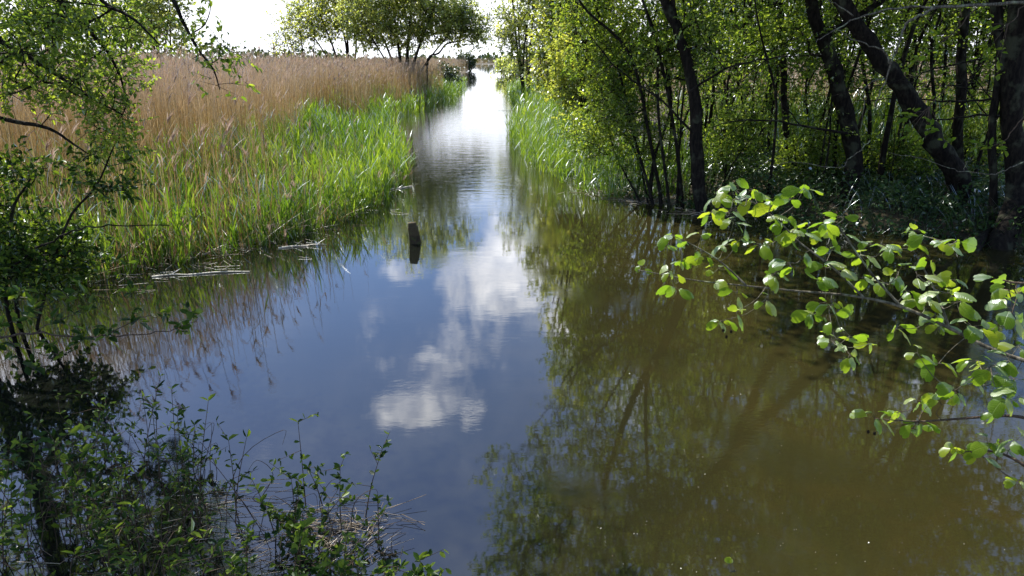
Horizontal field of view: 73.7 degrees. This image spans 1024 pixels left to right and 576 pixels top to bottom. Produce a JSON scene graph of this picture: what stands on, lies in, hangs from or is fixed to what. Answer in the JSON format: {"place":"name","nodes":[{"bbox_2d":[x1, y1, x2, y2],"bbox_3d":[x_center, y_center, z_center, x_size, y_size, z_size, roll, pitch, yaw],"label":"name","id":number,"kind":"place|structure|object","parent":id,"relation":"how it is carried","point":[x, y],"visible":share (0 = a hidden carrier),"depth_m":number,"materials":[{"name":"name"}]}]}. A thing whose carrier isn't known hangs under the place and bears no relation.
{"place":"outdoors","nodes":[
{"label":"outdoors","id":0,"kind":"place"},
{"bbox_2d":[0,0,986,58],"label":"sky","id":1,"kind":"structure","parent":0,"point":[247,20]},
{"bbox_2d":[0,64,1023,575],"bbox_3d":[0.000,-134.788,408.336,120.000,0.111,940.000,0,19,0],"label":"water","id":2,"kind":"structure","parent":0,"point":[524,368],"depth_m":5.40,"materials":[{"name":"liquid"}]},
{"bbox_2d":[0,440,73,568],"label":"waterside plant","id":3,"kind":"object","parent":2,"relation":"on","point":[3,532],"visible":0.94,"depth_m":3.43,"materials":[{"name":"green plant"}]},
{"bbox_2d":[0,431,113,555],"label":"waterside plant","id":4,"kind":"object","parent":2,"relation":"on","point":[84,450],"visible":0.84,"depth_m":3.67,"materials":[{"name":"green plant"}]},
{"bbox_2d":[0,463,121,575],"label":"waterside plant","id":5,"kind":"object","parent":2,"relation":"on","point":[22,521],"visible":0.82,"depth_m":3.47,"materials":[{"name":"green plant"}]},
{"bbox_2d":[0,403,126,534],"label":"waterside plant","id":6,"kind":"object","parent":2,"relation":"on","point":[93,475],"visible":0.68,"depth_m":3.77,"materials":[{"name":"green plant"}]},
{"bbox_2d":[52,390,127,477],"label":"waterside plant","id":7,"kind":"object","parent":2,"relation":"on","point":[106,425],"visible":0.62,"depth_m":4.45,"materials":[{"name":"green plant"}]},
{"bbox_2d":[23,384,194,540],"bbox_3d":[-2.108,0.923,3.876,0.721,0.841,0.827,0,19,0],"label":"waterside plant","id":8,"kind":"object","parent":2,"relation":"on","point":[65,456],"visible":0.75,"depth_m":3.75,"materials":[{"name":"green plant"}]},
{"bbox_2d":[61,479,198,575],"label":"waterside plant","id":9,"kind":"object","parent":2,"relation":"on","point":[129,528],"visible":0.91,"depth_m":3.38,"materials":[{"name":"green plant"}]},
{"bbox_2d":[60,370,217,528],"bbox_3d":[-2.138,0.919,3.866,0.917,0.856,0.441,10,21,28],"label":"waterside plant","id":10,"kind":"object","parent":2,"relation":"on","point":[123,459],"visible":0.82,"depth_m":3.91,"materials":[{"name":"green plant"}]},
{"bbox_2d":[100,384,227,551],"bbox_3d":[-1.849,0.983,3.689,0.607,0.847,0.460,-13,23,-35],"label":"waterside plant","id":11,"kind":"object","parent":2,"relation":"on","point":[198,461],"visible":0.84,"depth_m":3.75,"materials":[{"name":"green plant"}]},
{"bbox_2d":[93,486,241,575],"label":"waterside plant","id":12,"kind":"object","parent":2,"relation":"on","point":[221,541],"visible":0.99,"depth_m":3.31,"materials":[{"name":"green plant"}]},
{"bbox_2d":[153,419,216,508],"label":"waterside plant","id":13,"kind":"object","parent":2,"relation":"on","point":[169,454],"visible":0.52,"depth_m":4.23,"materials":[{"name":"green plant"}]},
{"bbox_2d":[0,483,423,575],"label":"reed litter","id":14,"kind":"object","parent":2,"relation":"on","point":[348,524],"visible":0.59,"depth_m":3.81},
{"bbox_2d":[144,416,285,544],"bbox_3d":[-1.584,1.024,3.755,0.578,0.727,0.552,3,19,9],"label":"waterside plant","id":15,"kind":"object","parent":2,"relation":"on","point":[234,483],"visible":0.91,"depth_m":3.81,"materials":[{"name":"green plant"}]},
{"bbox_2d":[24,205,405,297],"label":"reed litter","id":16,"kind":"object","parent":2,"relation":"on","point":[198,260],"visible":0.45,"depth_m":8.83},
{"bbox_2d":[160,520,282,575],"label":"waterside plant","id":17,"kind":"object","parent":2,"relation":"on","point":[249,538],"visible":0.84,"depth_m":3.34,"materials":[{"name":"green plant"}]},
{"bbox_2d":[0,33,465,258],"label":"reed plumes","id":18,"kind":"object","parent":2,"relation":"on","point":[222,146],"visible":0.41,"depth_m":12.61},
{"bbox_2d":[220,412,333,559],"bbox_3d":[-1.186,1.106,3.757,0.456,0.572,0.758,8,20,22],"label":"waterside plant","id":19,"kind":"object","parent":2,"relation":"on","point":[297,491],"visible":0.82,"depth_m":3.63,"materials":[{"name":"green plant"}]},
{"bbox_2d":[224,507,392,575],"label":"waterside plant","id":20,"kind":"object","parent":2,"relation":"on","point":[303,540],"visible":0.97,"depth_m":3.30,"materials":[{"name":"green plant"}]},
{"bbox_2d":[263,451,392,575],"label":"waterside plant","id":21,"kind":"object","parent":2,"relation":"on","point":[337,466],"visible":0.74,"depth_m":3.64,"materials":[{"name":"green plant"}]},
{"bbox_2d":[268,431,391,575],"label":"waterside plant","id":22,"kind":"object","parent":2,"relation":"on","point":[343,501],"visible":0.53,"depth_m":3.75,"materials":[{"name":"green plant"}]},
{"bbox_2d":[275,531,409,575],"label":"waterside plant","id":23,"kind":"object","parent":2,"relation":"on","point":[347,540],"visible":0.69,"depth_m":3.41,"materials":[{"name":"green plant"}]},
{"bbox_2d":[338,528,451,575],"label":"waterside plant","id":24,"kind":"object","parent":2,"relation":"on","point":[417,571],"visible":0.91,"depth_m":3.34,"materials":[{"name":"green plant"}]},
{"bbox_2d":[408,222,420,243],"bbox_3d":[-1.385,-0.594,9.752,0.182,0.704,0.120,0,19,0],"label":"wooden post","id":25,"kind":"object","parent":2,"relation":"in","point":[414,234],"visible":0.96,"depth_m":9.64,"materials":[{"name":"brown wood"}]},
{"bbox_2d":[511,109,763,218],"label":"reed litter","id":26,"kind":"object","parent":2,"relation":"on","point":[673,197],"visible":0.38,"depth_m":12.59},
{"bbox_2d":[0,59,1023,247],"bbox_3d":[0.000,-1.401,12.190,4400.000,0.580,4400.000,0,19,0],"label":"ground","id":27,"kind":"structure","parent":0,"point":[1020,240],"depth_m":11.37,"materials":[{"name":"soil"}]},
{"bbox_2d":[0,122,156,329],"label":"willow shrub","id":28,"kind":"object","parent":27,"relation":"on","point":[48,263],"visible":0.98,"depth_m":6.27,"materials":[{"name":"green plant"}]},
{"bbox_2d":[3,224,169,278],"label":"arching branch","id":29,"kind":"object","parent":28,"relation":"attached to","point":[35,248],"visible":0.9,"depth_m":6.05,"materials":[{"name":"brown plant"}]},
{"bbox_2d":[62,0,148,58],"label":"willow tree","id":30,"kind":"object","parent":27,"relation":"on","point":[117,1],"visible":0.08,"depth_m":35.22,"materials":[{"name":"green plant"}]},
{"bbox_2d":[0,0,262,175],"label":"willow tree","id":31,"kind":"object","parent":27,"relation":"on","point":[56,37],"visible":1,"depth_m":5.68,"materials":[{"name":"green plant"}]},
{"bbox_2d":[0,280,202,375],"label":"leafy branch","id":32,"kind":"object","parent":31,"relation":"attached to","point":[8,292],"visible":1,"depth_m":4.93,"materials":[{"name":"green plant"}]},
{"bbox_2d":[109,0,206,69],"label":"willow tree","id":33,"kind":"object","parent":27,"relation":"on","point":[152,6],"visible":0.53,"depth_m":31.42,"materials":[{"name":"green plant"}]},
{"bbox_2d":[0,71,466,288],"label":"young reeds","id":34,"kind":"object","parent":27,"relation":"on","point":[397,151],"visible":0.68,"depth_m":10.95,"materials":[{"name":"plant"}]},
{"bbox_2d":[0,35,467,286],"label":"dead reeds","id":35,"kind":"object","parent":27,"relation":"on","point":[161,105],"visible":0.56,"depth_m":11.74,"materials":[{"name":"plant"}]},
{"bbox_2d":[257,0,341,60],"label":"willow shrub","id":36,"kind":"object","parent":27,"relation":"on","point":[301,27],"visible":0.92,"depth_m":43.69,"materials":[{"name":"green plant"}]},
{"bbox_2d":[272,0,385,61],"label":"willow tree","id":37,"kind":"object","parent":27,"relation":"on","point":[323,7],"visible":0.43,"depth_m":46.10,"materials":[{"name":"green plant"}]},
{"bbox_2d":[331,0,500,93],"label":"willow tree","id":38,"kind":"object","parent":27,"relation":"on","point":[444,17],"visible":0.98,"depth_m":42.14,"materials":[{"name":"green plant"}]},
{"bbox_2d":[436,57,465,88],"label":"bush","id":39,"kind":"object","parent":27,"relation":"on","point":[449,75],"visible":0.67,"depth_m":54.97,"materials":[{"name":"green plant"}]},
{"bbox_2d":[454,50,477,70],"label":"bush","id":40,"kind":"object","parent":27,"relation":"on","point":[469,57],"visible":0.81,"depth_m":141.60,"materials":[{"name":"green plant"}]},
{"bbox_2d":[29,39,992,62],"bbox_3d":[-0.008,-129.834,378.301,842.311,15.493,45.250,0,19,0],"label":"wood","id":41,"kind":"object","parent":27,"relation":"on","point":[482,57],"visible":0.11,"depth_m":370.92,"materials":[{"name":"green plant"}]},
{"bbox_2d":[475,0,550,101],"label":"willow tree","id":42,"kind":"object","parent":27,"relation":"on","point":[514,21],"visible":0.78,"depth_m":39.08,"materials":[{"name":"green plant"}]},
{"bbox_2d":[498,59,531,88],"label":"bush","id":43,"kind":"object","parent":27,"relation":"on","point":[510,75],"visible":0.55,"depth_m":58.85,"materials":[{"name":"green plant"}]},
{"bbox_2d":[521,0,611,116],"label":"willow tree","id":44,"kind":"object","parent":27,"relation":"on","point":[546,14],"visible":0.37,"depth_m":27.17,"materials":[{"name":"green plant"}]},
{"bbox_2d":[536,0,652,140],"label":"willow tree","id":45,"kind":"object","parent":27,"relation":"on","point":[568,92],"visible":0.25,"depth_m":18.83,"materials":[{"name":"green plant"}]},
{"bbox_2d":[542,0,699,206],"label":"willow tree","id":46,"kind":"object","parent":27,"relation":"on","point":[617,116],"visible":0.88,"depth_m":12.13,"materials":[{"name":"green plant"}]},
{"bbox_2d":[614,9,714,193],"bbox_3d":[2.742,-3.931,12.252,2.108,5.296,1.898,2,26,-10],"label":"sapling","id":47,"kind":"object","parent":27,"relation":"on","point":[649,97],"visible":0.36,"depth_m":12.36,"materials":[{"name":"plant"}]},
{"bbox_2d":[628,0,725,198],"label":"sapling","id":48,"kind":"object","parent":27,"relation":"on","point":[656,151],"visible":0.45,"depth_m":12.14,"materials":[{"name":"plant"}]},
{"bbox_2d":[648,7,716,189],"bbox_3d":[3.143,-4.190,12.652,1.538,4.877,1.852,4,19,10],"label":"sapling","id":49,"kind":"object","parent":27,"relation":"on","point":[677,120],"visible":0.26,"depth_m":13.07,"materials":[{"name":"plant"}]},
{"bbox_2d":[623,0,749,212],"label":"alder tree","id":50,"kind":"object","parent":27,"relation":"on","point":[684,48],"visible":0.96,"depth_m":11.14,"materials":[{"name":"green plant"}]},
{"bbox_2d":[576,16,693,133],"bbox_3d":[1.952,-3.312,10.697,1.958,1.775,0.061,0,19,0],"label":"dead branch","id":51,"kind":"object","parent":50,"relation":"attached to","point":[673,112],"visible":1,"depth_m":10.74,"materials":[{"name":"wood"}]},
{"bbox_2d":[687,11,820,93],"bbox_3d":[3.779,-3.642,10.594,2.043,1.230,0.060,0,19,0],"label":"dead branch","id":52,"kind":"object","parent":50,"relation":"attached to","point":[707,79],"visible":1,"depth_m":10.63,"materials":[{"name":"wood"}]},
{"bbox_2d":[661,1,746,184],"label":"sapling","id":53,"kind":"object","parent":27,"relation":"on","point":[736,38],"visible":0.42,"depth_m":12.54,"materials":[{"name":"plant"}]},
{"bbox_2d":[646,0,766,135],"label":"willow tree","id":54,"kind":"object","parent":27,"relation":"on","point":[725,13],"visible":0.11,"depth_m":16.28,"materials":[{"name":"green plant"}]},
{"bbox_2d":[411,51,1023,145],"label":"dead reeds","id":55,"kind":"object","parent":27,"relation":"on","point":[812,87],"visible":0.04,"depth_m":24.29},
{"bbox_2d":[698,0,749,174],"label":"sapling","id":56,"kind":"object","parent":27,"relation":"on","point":[712,104],"visible":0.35,"depth_m":12.97,"materials":[{"name":"plant"}]},
{"bbox_2d":[700,0,761,176],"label":"sapling","id":57,"kind":"object","parent":27,"relation":"on","point":[733,67],"visible":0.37,"depth_m":13.76,"materials":[{"name":"green plant"}]},
{"bbox_2d":[702,0,773,168],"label":"sapling","id":58,"kind":"object","parent":27,"relation":"on","point":[745,40],"visible":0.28,"depth_m":14.25,"materials":[{"name":"green plant"}]},
{"bbox_2d":[704,0,772,151],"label":"sapling","id":59,"kind":"object","parent":27,"relation":"on","point":[750,3],"visible":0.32,"depth_m":14.16,"materials":[{"name":"green plant"}]},
{"bbox_2d":[688,88,790,191],"bbox_3d":[4.090,-2.405,12.528,1.689,2.374,1.568,0,19,0],"label":"willow shrub","id":60,"kind":"object","parent":27,"relation":"on","point":[733,141],"visible":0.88,"depth_m":12.23,"materials":[{"name":"green plant"}]},
{"bbox_2d":[697,0,789,180],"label":"sapling","id":61,"kind":"object","parent":27,"relation":"on","point":[727,84],"visible":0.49,"depth_m":13.01,"materials":[{"name":"plant"}]},
{"bbox_2d":[701,0,788,121],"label":"sapling","id":62,"kind":"object","parent":27,"relation":"on","point":[742,59],"visible":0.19,"depth_m":14.82,"materials":[{"name":"plant"}]},
{"bbox_2d":[703,0,812,181],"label":"alder tree","id":63,"kind":"object","parent":27,"relation":"on","point":[783,89],"visible":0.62,"depth_m":12.72,"materials":[{"name":"green plant"}]},
{"bbox_2d":[505,74,1023,199],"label":"young reeds","id":64,"kind":"object","parent":27,"relation":"on","point":[544,114],"visible":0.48,"depth_m":15.97,"materials":[{"name":"plant"}]},
{"bbox_2d":[725,0,816,199],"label":"sapling","id":65,"kind":"object","parent":27,"relation":"on","point":[775,109],"visible":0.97,"depth_m":11.45,"materials":[{"name":"plant"}]},
{"bbox_2d":[723,0,834,144],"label":"willow tree","id":66,"kind":"object","parent":27,"relation":"on","point":[778,88],"visible":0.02,"depth_m":17.96,"materials":[{"name":"green plant"}]},
{"bbox_2d":[546,128,1023,248],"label":"undergrowth","id":67,"kind":"object","parent":27,"relation":"on","point":[891,189],"visible":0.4,"depth_m":11.33,"materials":[{"name":"green plant"}]},
{"bbox_2d":[746,0,832,165],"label":"sapling","id":68,"kind":"object","parent":27,"relation":"on","point":[773,107],"visible":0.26,"depth_m":14.21,"materials":[{"name":"plant"}]},
{"bbox_2d":[767,0,847,155],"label":"sapling","id":69,"kind":"object","parent":27,"relation":"on","point":[806,86],"visible":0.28,"depth_m":14.08,"materials":[{"name":"plant"}]},
{"bbox_2d":[766,114,864,184],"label":"willow shrub","id":70,"kind":"object","parent":27,"relation":"on","point":[812,151],"visible":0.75,"depth_m":12.60,"materials":[{"name":"green plant"}]},
{"bbox_2d":[752,0,886,206],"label":"alder tree","id":71,"kind":"object","parent":27,"relation":"on","point":[826,46],"visible":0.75,"depth_m":11.56,"materials":[{"name":"brown plant"}]},
{"bbox_2d":[710,67,848,139],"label":"dead branch","id":72,"kind":"object","parent":71,"relation":"attached to","point":[824,129],"visible":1,"depth_m":10.92,"materials":[{"name":"wood"}]},
{"bbox_2d":[779,0,870,191],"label":"sapling","id":73,"kind":"object","parent":27,"relation":"on","point":[826,121],"visible":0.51,"depth_m":12.12,"materials":[{"name":"plant"}]},
{"bbox_2d":[635,178,1023,488],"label":"leafy branch","id":74,"kind":"object","parent":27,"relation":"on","point":[998,405],"visible":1,"depth_m":3.09,"materials":[{"name":"green plant"}]},
{"bbox_2d":[793,0,869,176],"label":"sapling","id":75,"kind":"object","parent":27,"relation":"on","point":[818,101],"visible":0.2,"depth_m":12.94,"materials":[{"name":"plant"}]},
{"bbox_2d":[777,0,909,148],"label":"willow tree","id":76,"kind":"object","parent":27,"relation":"on","point":[875,29],"visible":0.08,"depth_m":16.38,"materials":[{"name":"green plant"}]},
{"bbox_2d":[801,0,896,196],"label":"sapling","id":77,"kind":"object","parent":27,"relation":"on","point":[830,121],"visible":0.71,"depth_m":11.73,"materials":[{"name":"plant"}]},
{"bbox_2d":[796,0,926,192],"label":"sapling","id":78,"kind":"object","parent":27,"relation":"on","point":[860,51],"visible":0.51,"depth_m":11.67,"materials":[{"name":"plant"}]},
{"bbox_2d":[812,0,929,129],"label":"sapling","id":79,"kind":"object","parent":27,"relation":"on","point":[871,84],"visible":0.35,"depth_m":12.30,"materials":[{"name":"plant"}]},
{"bbox_2d":[829,0,918,174],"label":"sapling","id":80,"kind":"object","parent":27,"relation":"on","point":[869,130],"visible":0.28,"depth_m":13.43,"materials":[{"name":"plant"}]},
{"bbox_2d":[860,117,938,194],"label":"willow shrub","id":81,"kind":"object","parent":27,"relation":"on","point":[908,162],"visible":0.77,"depth_m":12.06,"materials":[{"name":"green plant"}]},
{"bbox_2d":[832,0,972,210],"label":"alder tree","id":82,"kind":"object","parent":27,"relation":"on","point":[905,92],"visible":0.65,"depth_m":10.52,"materials":[{"name":"brown plant"}]},
{"bbox_2d":[816,0,1023,127],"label":"dead branch","id":83,"kind":"object","parent":82,"relation":"attached to","point":[930,8],"visible":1,"depth_m":7.98,"materials":[{"name":"wood"}]},
{"bbox_2d":[875,56,1023,135],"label":"dead branch","id":84,"kind":"object","parent":82,"relation":"attached to","point":[985,114],"visible":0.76,"depth_m":10.88,"materials":[{"name":"wood"}]},
{"bbox_2d":[853,41,991,114],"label":"dead branch","id":85,"kind":"object","parent":84,"relation":"attached to","point":[978,100],"visible":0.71,"depth_m":10.81,"materials":[{"name":"wood"}]},
{"bbox_2d":[859,0,974,180],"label":"sapling","id":86,"kind":"object","parent":27,"relation":"on","point":[923,32],"visible":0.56,"depth_m":11.92,"materials":[{"name":"plant"}]},
{"bbox_2d":[858,0,980,128],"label":"willow tree","id":87,"kind":"object","parent":27,"relation":"on","point":[902,47],"visible":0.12,"depth_m":17.56,"materials":[{"name":"green plant"}]},
{"bbox_2d":[861,0,980,195],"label":"sapling","id":88,"kind":"object","parent":27,"relation":"on","point":[883,151],"visible":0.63,"depth_m":11.48,"materials":[{"name":"brown wood"}]},
{"bbox_2d":[886,0,959,100],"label":"sapling","id":89,"kind":"object","parent":27,"relation":"on","point":[939,49],"visible":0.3,"depth_m":15.23,"materials":[{"name":"plant"}]},
{"bbox_2d":[872,0,981,174],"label":"sapling","id":90,"kind":"object","parent":27,"relation":"on","point":[921,65],"visible":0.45,"depth_m":13.63,"materials":[{"name":"plant"}]},
{"bbox_2d":[867,0,988,180],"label":"sapling","id":91,"kind":"object","parent":27,"relation":"on","point":[925,69],"visible":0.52,"depth_m":12.09,"materials":[{"name":"plant"}]},
{"bbox_2d":[880,0,1003,180],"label":"sapling","id":92,"kind":"object","parent":27,"relation":"on","point":[939,53],"visible":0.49,"depth_m":12.60,"materials":[{"name":"plant"}]},
{"bbox_2d":[917,0,989,121],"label":"sapling","id":93,"kind":"object","parent":27,"relation":"on","point":[945,57],"visible":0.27,"depth_m":15.31,"materials":[{"name":"plant"}]},
{"bbox_2d":[906,0,1006,147],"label":"willow tree","id":94,"kind":"object","parent":27,"relation":"on","point":[972,31],"visible":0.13,"depth_m":16.49,"materials":[{"name":"green plant"}]},
{"bbox_2d":[952,0,970,163],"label":"alder tree","id":95,"kind":"object","parent":27,"relation":"on","point":[957,124],"visible":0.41,"depth_m":11.93,"materials":[{"name":"brown plant"}]},
{"bbox_2d":[928,0,1005,112],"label":"sapling","id":96,"kind":"object","parent":27,"relation":"on","point":[971,59],"visible":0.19,"depth_m":15.37,"materials":[{"name":"plant"}]},
{"bbox_2d":[935,0,1006,129],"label":"sapling","id":97,"kind":"object","parent":27,"relation":"on","point":[974,61],"visible":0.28,"depth_m":15.15,"materials":[{"name":"plant"}]},
{"bbox_2d":[939,0,1007,137],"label":"sapling","id":98,"kind":"object","parent":27,"relation":"on","point":[976,70],"visible":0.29,"depth_m":13.62,"materials":[{"name":"plant"}]},
{"bbox_2d":[948,0,1003,163],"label":"sapling","id":99,"kind":"object","parent":27,"relation":"on","point":[989,78],"visible":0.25,"depth_m":14.92,"materials":[{"name":"plant"}]},
{"bbox_2d":[938,89,1023,181],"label":"willow shrub","id":100,"kind":"object","parent":27,"relation":"on","point":[969,133],"visible":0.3,"depth_m":12.50,"materials":[{"name":"green plant"}]},
{"bbox_2d":[957,14,1006,194],"bbox_3d":[8.313,-3.909,11.184,1.623,5.150,1.475,0,19,0],"label":"sapling","id":101,"kind":"object","parent":27,"relation":"on","point":[984,142],"visible":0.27,"depth_m":11.75,"materials":[{"name":"plant"}]},
{"bbox_2d":[975,0,1003,250],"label":"alder tree","id":102,"kind":"object","parent":27,"relation":"on","point":[992,152],"visible":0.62,"depth_m":9.67,"materials":[{"name":"brown plant"}]},
{"bbox_2d":[984,0,1023,250],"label":"alder tree","id":103,"kind":"object","parent":27,"relation":"on","point":[1012,94],"visible":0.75,"depth_m":9.43,"materials":[{"name":"brown plant"}]},
{"bbox_2d":[895,83,955,147],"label":"leafy branch","id":104,"kind":"object","parent":103,"relation":"attached to","point":[928,126],"visible":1,"depth_m":8.00,"materials":[{"name":"plant"}]},
{"bbox_2d":[908,8,975,66],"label":"leafy branch","id":105,"kind":"object","parent":103,"relation":"attached to","point":[936,46],"visible":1,"depth_m":7.71,"materials":[{"name":"plant"}]},
{"bbox_2d":[970,117,1023,156],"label":"leafy branch","id":106,"kind":"object","parent":103,"relation":"attached to","point":[974,149],"visible":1,"depth_m":8.05,"materials":[{"name":"plant"}]},
{"bbox_2d":[975,6,1023,80],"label":"leafy branch","id":107,"kind":"object","parent":103,"relation":"attached to","point":[984,50],"visible":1,"depth_m":7.73,"materials":[{"name":"plant"}]},
{"bbox_2d":[833,57,995,95],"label":"dead branch","id":108,"kind":"object","parent":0,"point":[934,81],"visible":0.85,"depth_m":10.14,"materials":[{"name":"wood"}]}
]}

